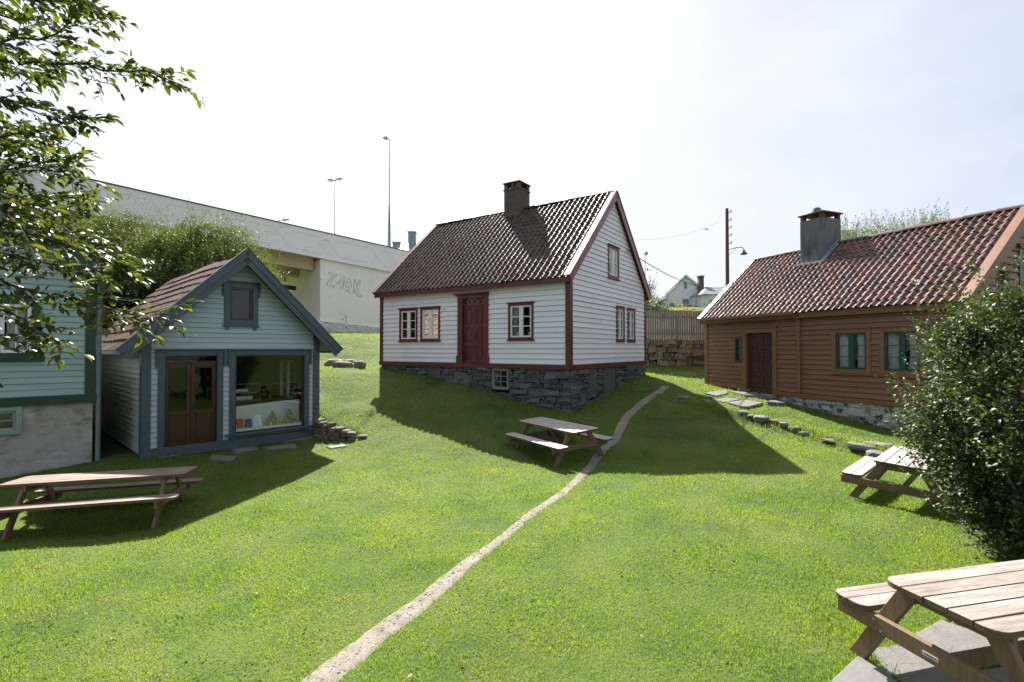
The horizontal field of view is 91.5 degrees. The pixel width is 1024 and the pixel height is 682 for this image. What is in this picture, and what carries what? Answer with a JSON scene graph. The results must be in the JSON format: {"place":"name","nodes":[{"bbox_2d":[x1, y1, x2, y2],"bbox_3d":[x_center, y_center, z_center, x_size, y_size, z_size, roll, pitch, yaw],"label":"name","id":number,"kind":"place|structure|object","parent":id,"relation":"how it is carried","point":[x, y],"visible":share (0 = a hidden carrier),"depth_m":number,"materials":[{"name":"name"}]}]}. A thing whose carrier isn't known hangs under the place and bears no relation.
{"place":"outdoors","nodes":[
{"label":"outdoors","id":0,"kind":"place"},
{"bbox_2d":[236,418,242,427],"bbox_3d":[-6.959,2.097,12.711,0.080,0.229,0.180,-1,-1,43],"label":"carton","id":1,"kind":"object","parent":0,"point":[239,422],"visible":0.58,"depth_m":12.70,"materials":[{"name":"orange cardboard"}]},
{"bbox_2d":[245,418,251,427],"bbox_3d":[-6.756,2.103,12.781,0.080,0.219,0.140,-1,-1,43],"label":"carton","id":2,"kind":"object","parent":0,"point":[248,423],"visible":1,"depth_m":12.75,"materials":[{"name":"cardboard"}]},
{"bbox_2d":[302,385,668,681],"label":"path","id":3,"kind":"structure","parent":0,"point":[349,653],"depth_m":4.83,"materials":[{"name":"beige gravel"}]},
{"bbox_2d":[0,298,1023,681],"bbox_3d":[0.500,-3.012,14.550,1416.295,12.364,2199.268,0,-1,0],"label":"ground","id":4,"kind":"structure","parent":0,"point":[112,450],"depth_m":6.33,"materials":[{"name":"green plant"}]},
{"bbox_2d":[0,190,118,477],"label":"green trimmed house","id":5,"kind":"structure","parent":4,"relation":"on","point":[50,407],"depth_m":10.41,"materials":[{"name":"green paint"}]},
{"bbox_2d":[0,406,21,434],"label":"basement window","id":6,"kind":"structure","parent":5,"relation":"in","point":[16,410],"depth_m":10.02,"materials":[{"name":"white wood"}]},
{"bbox_2d":[0,294,41,361],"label":"window","id":7,"kind":"structure","parent":5,"relation":"in","point":[6,354],"depth_m":10.11,"materials":[{"name":"green paint"}]},
{"bbox_2d":[0,466,204,540],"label":"picnic table","id":8,"kind":"object","parent":4,"relation":"on","point":[49,500],"visible":0.96,"depth_m":7.79,"materials":[{"name":"brown wood"}]},
{"bbox_2d":[0,0,205,397],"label":"overhanging tree","id":9,"kind":"object","parent":4,"relation":"on","point":[17,226],"visible":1,"depth_m":3.59,"materials":[{"name":"green plant"}]},
{"bbox_2d":[62,192,161,283],"bbox_3d":[-15.993,-2.514,19.977,4.708,7.292,3.302,0,-1,0],"label":"willow shrub","id":10,"kind":"object","parent":4,"relation":"on","point":[115,224],"visible":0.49,"depth_m":19.80,"materials":[{"name":"green plant"}]},
{"bbox_2d":[94,236,214,335],"bbox_3d":[-13.819,-1.218,18.459,7.530,5.688,3.775,0,-1,0],"label":"dark shrub","id":11,"kind":"object","parent":4,"relation":"on","point":[158,275],"visible":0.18,"depth_m":17.72,"materials":[{"name":"green plant"}]},
{"bbox_2d":[129,192,290,284],"bbox_3d":[-12.804,-2.441,20.532,7.883,6.847,3.912,0,-1,0],"label":"willow shrub","id":12,"kind":"object","parent":4,"relation":"on","point":[188,236],"visible":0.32,"depth_m":19.78,"materials":[{"name":"green plant"}]},
{"bbox_2d":[96,247,342,459],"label":"garden shop","id":13,"kind":"structure","parent":4,"relation":"on","point":[251,318],"depth_m":12.40,"materials":[{"name":"blue paint"}]},
{"bbox_2d":[164,363,215,446],"bbox_3d":[-7.521,1.481,11.683,0.108,1.930,1.054,-1,-1,43],"label":"door","id":14,"kind":"structure","parent":13,"relation":"in","point":[191,425],"depth_m":11.69,"materials":[{"name":"brown wood"}]},
{"bbox_2d":[222,280,260,329],"bbox_3d":[-6.767,-0.882,12.470,0.175,1.200,0.860,-1,-1,43],"label":"window","id":15,"kind":"structure","parent":13,"relation":"in","point":[253,288],"depth_m":12.44,"materials":[{"name":"blue paint"}]},
{"bbox_2d":[236,381,259,403],"bbox_3d":[-7.470,1.838,13.647,0.300,1.420,1.000,-1,-1,43],"label":"shelf rack","id":16,"kind":"object","parent":13,"relation":"on","point":[257,394],"visible":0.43,"depth_m":13.91,"materials":[{"name":"brown wood"}]},
{"bbox_2d":[236,389,247,392],"bbox_3d":[-7.468,1.357,13.584,0.100,0.097,0.500,-1,-1,43],"label":"paper roll","id":17,"kind":"object","parent":16,"relation":"in","point":[241,390],"visible":0.66,"depth_m":13.61,"materials":[{"name":"white paper"}]},
{"bbox_2d":[236,396,252,400],"bbox_3d":[-7.359,1.568,13.697,0.116,0.113,0.420,-1,-1,43],"label":"paper roll","id":18,"kind":"object","parent":16,"relation":"in","point":[238,398],"visible":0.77,"depth_m":13.66,"materials":[{"name":"white paper"}]},
{"bbox_2d":[253,415,261,426],"bbox_3d":[-6.630,2.076,12.993,0.060,0.278,0.200,-1,-1,43],"label":"card","id":19,"kind":"object","parent":13,"relation":"on","point":[257,420],"visible":1,"depth_m":12.99,"materials":[{"name":"white paper"}]},
{"bbox_2d":[225,349,312,440],"bbox_3d":[-6.263,1.342,12.969,0.240,2.270,2.150,-1,-1,43],"label":"display window","id":20,"kind":"structure","parent":13,"relation":"in","point":[232,354],"depth_m":12.83,"materials":[{"name":"blue paint"}]},
{"bbox_2d":[277,356,294,399],"bbox_3d":[-6.799,1.149,15.179,1.280,1.415,0.175,-1,-1,43],"label":"window","id":21,"kind":"structure","parent":13,"relation":"in","point":[286,365],"depth_m":15.15,"materials":[{"name":"white glass"}]},
{"bbox_2d":[209,455,236,461],"bbox_3d":[-6.692,2.713,11.505,0.692,0.097,0.390,0,-1,0],"label":"flagstone","id":22,"kind":"object","parent":4,"relation":"on","point":[221,458],"visible":0.88,"depth_m":11.46,"materials":[{"name":"grey stone"}]},
{"bbox_2d":[231,446,257,452],"bbox_3d":[-6.548,2.685,12.277,0.324,0.091,0.578,-1,-1,44],"label":"flagstone","id":23,"kind":"object","parent":4,"relation":"on","point":[246,449],"visible":0.92,"depth_m":12.23,"materials":[{"name":"grey stone"}]},
{"bbox_2d":[263,444,297,450],"bbox_3d":[-5.868,2.711,12.648,0.752,0.088,0.391,1,-1,-34],"label":"flagstone","id":24,"kind":"object","parent":4,"relation":"on","point":[276,447],"visible":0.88,"depth_m":12.63,"materials":[{"name":"grey stone"}]},
{"bbox_2d":[284,436,311,441],"bbox_3d":[-5.920,2.646,13.305,1.108,0.119,0.256,1,-1,-33],"label":"flagstone","id":25,"kind":"object","parent":4,"relation":"on","point":[309,437],"visible":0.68,"depth_m":13.39,"materials":[{"name":"grey stone"}]},
{"bbox_2d":[324,359,341,365],"bbox_3d":[-6.885,0.908,19.373,0.812,0.456,0.641,1,-7,3],"label":"stone","id":26,"kind":"object","parent":4,"relation":"on","point":[328,362],"visible":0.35,"depth_m":19.12,"materials":[{"name":"grey stone"}]},
{"bbox_2d":[0,158,666,332],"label":"road bridge","id":27,"kind":"structure","parent":4,"relation":"on","point":[332,282],"depth_m":30.59,"materials":[{"name":"paint"}]},
{"bbox_2d":[327,177,341,233],"bbox_3d":[-12.837,-9.231,36.159,1.030,5.443,0.320,0,-1,-27],"label":"street light","id":28,"kind":"object","parent":27,"relation":"on","point":[337,179],"visible":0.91,"depth_m":36.13,"materials":[{"name":"metal"}]},
{"bbox_2d":[383,136,390,246],"bbox_3d":[-8.535,-9.747,34.160,0.653,8.618,0.400,0,-1,0],"label":"street light","id":29,"kind":"object","parent":27,"relation":"on","point":[386,138],"visible":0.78,"depth_m":34.11,"materials":[{"name":"metal"}]},
{"bbox_2d":[326,444,346,448],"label":"flagstone","id":30,"kind":"object","parent":4,"relation":"on","point":[337,446],"visible":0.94,"depth_m":12.55,"materials":[{"name":"grey stone"}]},
{"bbox_2d":[313,418,366,440],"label":"dry stone wall","id":31,"kind":"structure","parent":4,"relation":"on","point":[323,428],"depth_m":13.31,"materials":[{"name":"grey stone"}]},
{"bbox_2d":[332,361,353,367],"bbox_3d":[-6.284,0.971,18.690,0.816,0.431,0.594,5,-4,-2],"label":"stone","id":32,"kind":"object","parent":4,"relation":"on","point":[342,364],"visible":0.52,"depth_m":18.44,"materials":[{"name":"grey stone"}]},
{"bbox_2d":[342,359,356,362],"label":"stone","id":33,"kind":"object","parent":32,"relation":"on","point":[351,360],"visible":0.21,"depth_m":19.04,"materials":[{"name":"grey stone"}]},
{"bbox_2d":[352,361,365,368],"bbox_3d":[-5.691,0.970,18.593,0.530,0.486,0.334,1,-3,-1],"label":"stone","id":34,"kind":"object","parent":4,"relation":"on","point":[359,364],"visible":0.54,"depth_m":18.47,"materials":[{"name":"grey stone"}]},
{"bbox_2d":[392,231,416,250],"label":"slate roofed house","id":35,"kind":"structure","parent":4,"relation":"on","point":[410,244],"depth_m":66.22,"materials":[{"name":"white paint"}]},
{"bbox_2d":[0,445,958,681],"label":"clover","id":36,"kind":"object","parent":4,"relation":"on","point":[224,668],"visible":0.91,"depth_m":4.95,"materials":[{"name":"green plant"}]},
{"bbox_2d":[69,434,952,676],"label":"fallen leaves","id":37,"kind":"object","parent":4,"relation":"on","point":[410,674],"visible":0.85,"depth_m":5.69,"materials":[{"name":"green plant"}]},
{"bbox_2d":[372,180,651,413],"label":"white house","id":38,"kind":"structure","parent":4,"relation":"on","point":[563,281],"depth_m":16.65,"materials":[{"name":"paint"}]},
{"bbox_2d":[398,307,419,341],"bbox_3d":[-3.715,-0.578,18.105,0.990,1.235,0.243,-1,-1,34],"label":"window","id":39,"kind":"structure","parent":38,"relation":"in","point":[405,320],"depth_m":18.10,"materials":[{"name":"paint"}]},
{"bbox_2d":[419,306,440,341],"bbox_3d":[-2.829,-0.588,17.506,1.010,1.235,0.243,-1,-1,34],"label":"window","id":40,"kind":"structure","parent":38,"relation":"in","point":[430,325],"depth_m":17.46,"materials":[{"name":"paint"}]},
{"bbox_2d":[464,306,482,362],"bbox_3d":[-1.247,-0.217,16.432,0.874,1.870,0.108,-1,-1,34],"label":"door","id":41,"kind":"structure","parent":38,"relation":"in","point":[473,315],"depth_m":16.46,"materials":[{"name":"paint"}]},
{"bbox_2d":[492,368,510,389],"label":"cellar window","id":42,"kind":"structure","parent":38,"relation":"in","point":[494,370],"depth_m":15.76,"materials":[{"name":"white wood"}]},
{"bbox_2d":[506,301,535,340],"bbox_3d":[0.302,-0.601,15.386,1.010,1.195,0.243,-1,-1,34],"label":"window","id":43,"kind":"structure","parent":38,"relation":"in","point":[513,316],"depth_m":15.36,"materials":[{"name":"paint"}]},
{"bbox_2d":[607,243,620,280],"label":"window","id":44,"kind":"structure","parent":38,"relation":"in","point":[613,251],"depth_m":17.10,"materials":[{"name":"paint"}]},
{"bbox_2d":[615,305,625,341],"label":"window","id":45,"kind":"structure","parent":38,"relation":"in","point":[620,314],"depth_m":17.57,"materials":[{"name":"paint"}]},
{"bbox_2d":[625,307,636,341],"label":"window","id":46,"kind":"structure","parent":38,"relation":"in","point":[630,313],"depth_m":18.39,"materials":[{"name":"paint"}]},
{"bbox_2d":[626,249,724,287],"bbox_3d":[8.520,-3.056,24.001,0.029,0.608,14.956,-1,-1,36],"label":"overhead wire","id":47,"kind":"object","parent":38,"relation":"attached to","point":[670,275],"visible":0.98,"depth_m":21.79,"materials":[{"name":"black paint"}]},
{"bbox_2d":[505,417,612,466],"bbox_3d":[1.071,2.346,11.921,1.574,0.731,2.303,-3,0,-31],"label":"picnic table","id":48,"kind":"object","parent":4,"relation":"on","point":[555,426],"visible":0.98,"depth_m":11.49,"materials":[{"name":"brown wood"}]},
{"bbox_2d":[646,270,673,315],"bbox_3d":[9.272,-2.492,32.930,3.065,4.649,2.806,0,-1,0],"label":"garden tree","id":49,"kind":"object","parent":4,"relation":"on","point":[656,306],"visible":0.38,"depth_m":32.98,"materials":[{"name":"green plant"}]},
{"bbox_2d":[645,338,703,365],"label":"stone retaining wall","id":50,"kind":"structure","parent":4,"relation":"on","point":[669,352],"depth_m":23.89,"materials":[{"name":"brown stone"}]},
{"bbox_2d":[646,309,703,339],"bbox_3d":[9.092,-0.513,24.097,10.981,2.197,0.184,0,-1,3],"label":"board fence","id":51,"kind":"object","parent":50,"relation":"on","point":[687,325],"visible":0.2,"depth_m":24.08,"materials":[{"name":"grey wood"}]},
{"bbox_2d":[658,274,697,305],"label":"gambrel house","id":52,"kind":"structure","parent":4,"relation":"on","point":[682,291],"depth_m":60.16,"materials":[{"name":"white wood"}]},
{"bbox_2d":[681,298,688,304],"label":"window","id":53,"kind":"structure","parent":52,"relation":"in","point":[685,300],"depth_m":60.01,"materials":[{"name":"grey glass"}]},
{"bbox_2d":[683,282,687,288],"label":"window","id":54,"kind":"structure","parent":52,"relation":"in","point":[685,285],"depth_m":60.04,"materials":[{"name":"grey glass"}]},
{"bbox_2d":[676,396,690,399],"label":"stone","id":55,"kind":"object","parent":4,"relation":"on","point":[685,397],"visible":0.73,"depth_m":15.76,"materials":[{"name":"grey stone"}]},
{"bbox_2d":[671,298,714,315],"bbox_3d":[9.937,-1.067,26.659,2.878,2.592,1.144,0,-1,0],"label":"flowering shrub","id":56,"kind":"object","parent":4,"relation":"on","point":[685,308],"visible":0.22,"depth_m":26.70,"materials":[{"name":"yellow plant"}]},
{"bbox_2d":[691,275,723,306],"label":"bay house","id":57,"kind":"structure","parent":4,"relation":"on","point":[699,296],"depth_m":57.76,"materials":[{"name":"white wood"}]},
{"bbox_2d":[705,390,727,396],"bbox_3d":[7.077,1.781,17.005,0.461,0.124,1.690,-1,-1,43],"label":"flagstone","id":58,"kind":"object","parent":4,"relation":"on","point":[717,393],"visible":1,"depth_m":16.74,"materials":[{"name":"grey stone"}]},
{"bbox_2d":[713,397,740,402],"bbox_3d":[6.857,1.895,15.954,1.057,0.128,0.399,1,-1,-36],"label":"flagstone","id":59,"kind":"object","parent":4,"relation":"on","point":[725,400],"visible":0.73,"depth_m":15.87,"materials":[{"name":"grey stone"}]},
{"bbox_2d":[725,208,747,286],"bbox_3d":[13.524,-4.114,30.070,1.330,7.765,0.409,0,-1,0],"label":"utility pole","id":60,"kind":"object","parent":4,"relation":"on","point":[727,243],"visible":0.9,"depth_m":30.03,"materials":[{"name":"wood"}]},
{"bbox_2d":[738,410,747,414],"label":"stone","id":61,"kind":"object","parent":4,"relation":"on","point":[743,412],"visible":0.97,"depth_m":14.18,"materials":[{"name":"grey stone"}]},
{"bbox_2d":[728,391,759,396],"bbox_3d":[8.172,1.850,17.071,1.191,0.220,0.898,0,-1,0],"label":"flagstone","id":62,"kind":"object","parent":4,"relation":"on","point":[749,394],"visible":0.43,"depth_m":17.00,"materials":[{"name":"grey stone"}]},
{"bbox_2d":[727,400,762,407],"bbox_3d":[7.187,1.948,15.488,1.263,0.146,0.679,1,-1,-42],"label":"flagstone","id":63,"kind":"object","parent":4,"relation":"on","point":[744,403],"visible":0.94,"depth_m":15.36,"materials":[{"name":"grey stone"}]},
{"bbox_2d":[737,387,756,391],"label":"flagstone","id":64,"kind":"object","parent":4,"relation":"on","point":[742,390],"visible":0.16,"depth_m":17.67,"materials":[{"name":"grey stone"}]},
{"bbox_2d":[752,415,769,421],"bbox_3d":[6.871,2.156,13.824,0.223,0.197,0.460,-5,5,-43],"label":"stone","id":65,"kind":"object","parent":4,"relation":"on","point":[760,418],"visible":0.99,"depth_m":13.73,"materials":[{"name":"grey stone"}]},
{"bbox_2d":[755,394,778,399],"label":"flagstone","id":66,"kind":"object","parent":4,"relation":"on","point":[763,396],"visible":0.4,"depth_m":16.56,"materials":[{"name":"grey stone"}]},
{"bbox_2d":[767,400,785,405],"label":"flagstone","id":67,"kind":"object","parent":4,"relation":"on","point":[778,402],"visible":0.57,"depth_m":15.60,"materials":[{"name":"grey stone"}]},
{"bbox_2d":[779,422,787,427],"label":"stone","id":68,"kind":"object","parent":4,"relation":"on","point":[783,424],"visible":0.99,"depth_m":13.18,"materials":[{"name":"grey stone"}]},
{"bbox_2d":[787,426,800,431],"bbox_3d":[7.354,2.280,12.973,0.235,0.161,0.331,-1,-4,-19],"label":"stone","id":69,"kind":"object","parent":4,"relation":"on","point":[792,428],"visible":0.98,"depth_m":12.89,"materials":[{"name":"grey stone"}]},
{"bbox_2d":[798,431,808,434],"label":"stone","id":70,"kind":"object","parent":4,"relation":"on","point":[803,433],"visible":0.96,"depth_m":12.65,"materials":[{"name":"grey stone"}]},
{"bbox_2d":[820,438,834,442],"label":"stone","id":71,"kind":"object","parent":4,"relation":"on","point":[827,440],"visible":1,"depth_m":12.05,"materials":[{"name":"grey stone"}]},
{"bbox_2d":[697,204,1023,435],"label":"brown house","id":72,"kind":"structure","parent":4,"relation":"on","point":[818,320],"depth_m":14.97,"materials":[{"name":"paint"}]},
{"bbox_2d":[735,338,741,361],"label":"window","id":73,"kind":"structure","parent":72,"relation":"in","point":[736,339],"depth_m":18.22,"materials":[{"name":"teal glass"}]},
{"bbox_2d":[748,333,771,388],"bbox_3d":[8.640,0.682,17.333,0.108,1.890,1.074,0,-1,-23],"label":"door","id":74,"kind":"structure","parent":72,"relation":"in","point":[759,345],"depth_m":17.36,"materials":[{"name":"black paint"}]},
{"bbox_2d":[829,327,872,375],"bbox_3d":[9.837,0.293,14.435,0.243,1.365,1.200,0,-1,-23],"label":"window","id":75,"kind":"structure","parent":72,"relation":"in","point":[843,345],"depth_m":14.42,"materials":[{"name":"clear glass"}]},
{"bbox_2d":[876,325,925,377],"bbox_3d":[10.350,0.274,13.208,0.243,1.365,1.180,0,-1,-23],"label":"window","id":76,"kind":"structure","parent":72,"relation":"in","point":[892,340],"depth_m":13.26,"materials":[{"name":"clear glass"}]},
{"bbox_2d":[1018,246,1023,284],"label":"window","id":77,"kind":"structure","parent":72,"relation":"in","point":[1020,248],"depth_m":12.70,"materials":[{"name":"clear glass"}]},
{"bbox_2d":[846,441,874,451],"bbox_3d":[8.020,2.441,11.467,0.573,0.166,0.311,5,5,43],"label":"stone","id":78,"kind":"object","parent":4,"relation":"on","point":[856,446],"visible":0.85,"depth_m":11.40,"materials":[{"name":"grey stone"}]},
{"bbox_2d":[830,656,896,681],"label":"flagstone","id":79,"kind":"object","parent":4,"relation":"on","point":[858,669],"visible":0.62,"depth_m":3.62,"materials":[{"name":"grey stone"}]},
{"bbox_2d":[839,209,904,239],"bbox_3d":[18.517,-3.469,26.165,4.581,7.382,2.791,0,-1,-16],"label":"garden tree","id":80,"kind":"object","parent":4,"relation":"on","point":[862,233],"visible":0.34,"depth_m":25.99,"materials":[{"name":"green plant"}]},
{"bbox_2d":[866,449,883,457],"bbox_3d":[8.155,2.544,11.036,0.291,0.225,0.609,1,-1,-39],"label":"stone","id":81,"kind":"object","parent":4,"relation":"on","point":[873,453],"visible":0.34,"depth_m":11.05,"materials":[{"name":"grey stone"}]},
{"bbox_2d":[865,441,894,447],"bbox_3d":[8.393,2.396,11.441,0.300,0.163,0.684,-2,-4,-20],"label":"stone","id":82,"kind":"object","parent":4,"relation":"on","point":[883,444],"visible":0.56,"depth_m":11.28,"materials":[{"name":"grey stone"}]},
{"bbox_2d":[841,446,964,518],"bbox_3d":[6.563,2.267,8.222,1.760,0.731,1.574,1,2,-44],"label":"picnic table","id":83,"kind":"object","parent":4,"relation":"on","point":[879,466],"visible":0.56,"depth_m":7.90,"materials":[{"name":"brown wood"}]},
{"bbox_2d":[871,645,960,681],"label":"flagstone","id":84,"kind":"object","parent":4,"relation":"on","point":[892,655],"visible":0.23,"depth_m":3.69,"materials":[{"name":"grey stone"}]},
{"bbox_2d":[888,199,967,229],"bbox_3d":[21.367,-3.669,26.130,4.545,7.782,2.806,0,-1,0],"label":"garden tree","id":85,"kind":"object","parent":4,"relation":"on","point":[934,215],"visible":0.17,"depth_m":26.09,"materials":[{"name":"green plant"}]},
{"bbox_2d":[836,559,1023,681],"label":"picnic table","id":86,"kind":"object","parent":4,"relation":"on","point":[986,601],"visible":1,"depth_m":3.37,"materials":[{"name":"brown wood"}]},
{"bbox_2d":[859,250,1023,560],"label":"glossy bush","id":87,"kind":"object","parent":4,"relation":"on","point":[980,462],"visible":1,"depth_m":5.78,"materials":[{"name":"green plant"}]},
{"bbox_2d":[916,620,1022,668],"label":"flagstone","id":88,"kind":"object","parent":4,"relation":"on","point":[947,635],"visible":0.41,"depth_m":4.06,"materials":[{"name":"grey stone"}]},
{"bbox_2d":[947,619,1023,640],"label":"flagstone","id":89,"kind":"object","parent":4,"relation":"on","point":[950,621],"visible":0.03,"depth_m":4.29,"materials":[{"name":"grey stone"}]},
{"bbox_2d":[981,667,1008,681],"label":"flagstone","id":90,"kind":"object","parent":4,"relation":"on","point":[996,673],"visible":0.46,"depth_m":3.61,"materials":[{"name":"grey stone"}]},
{"bbox_2d":[0,0,1023,298],"label":"sky","id":91,"kind":"structure","parent":0,"point":[770,113],"materials":[{"name":"white"}]},
{"bbox_2d":[841,230,856,240],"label":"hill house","id":92,"kind":"structure","parent":0,"point":[846,234],"depth_m":62.22,"materials":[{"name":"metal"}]}
]}

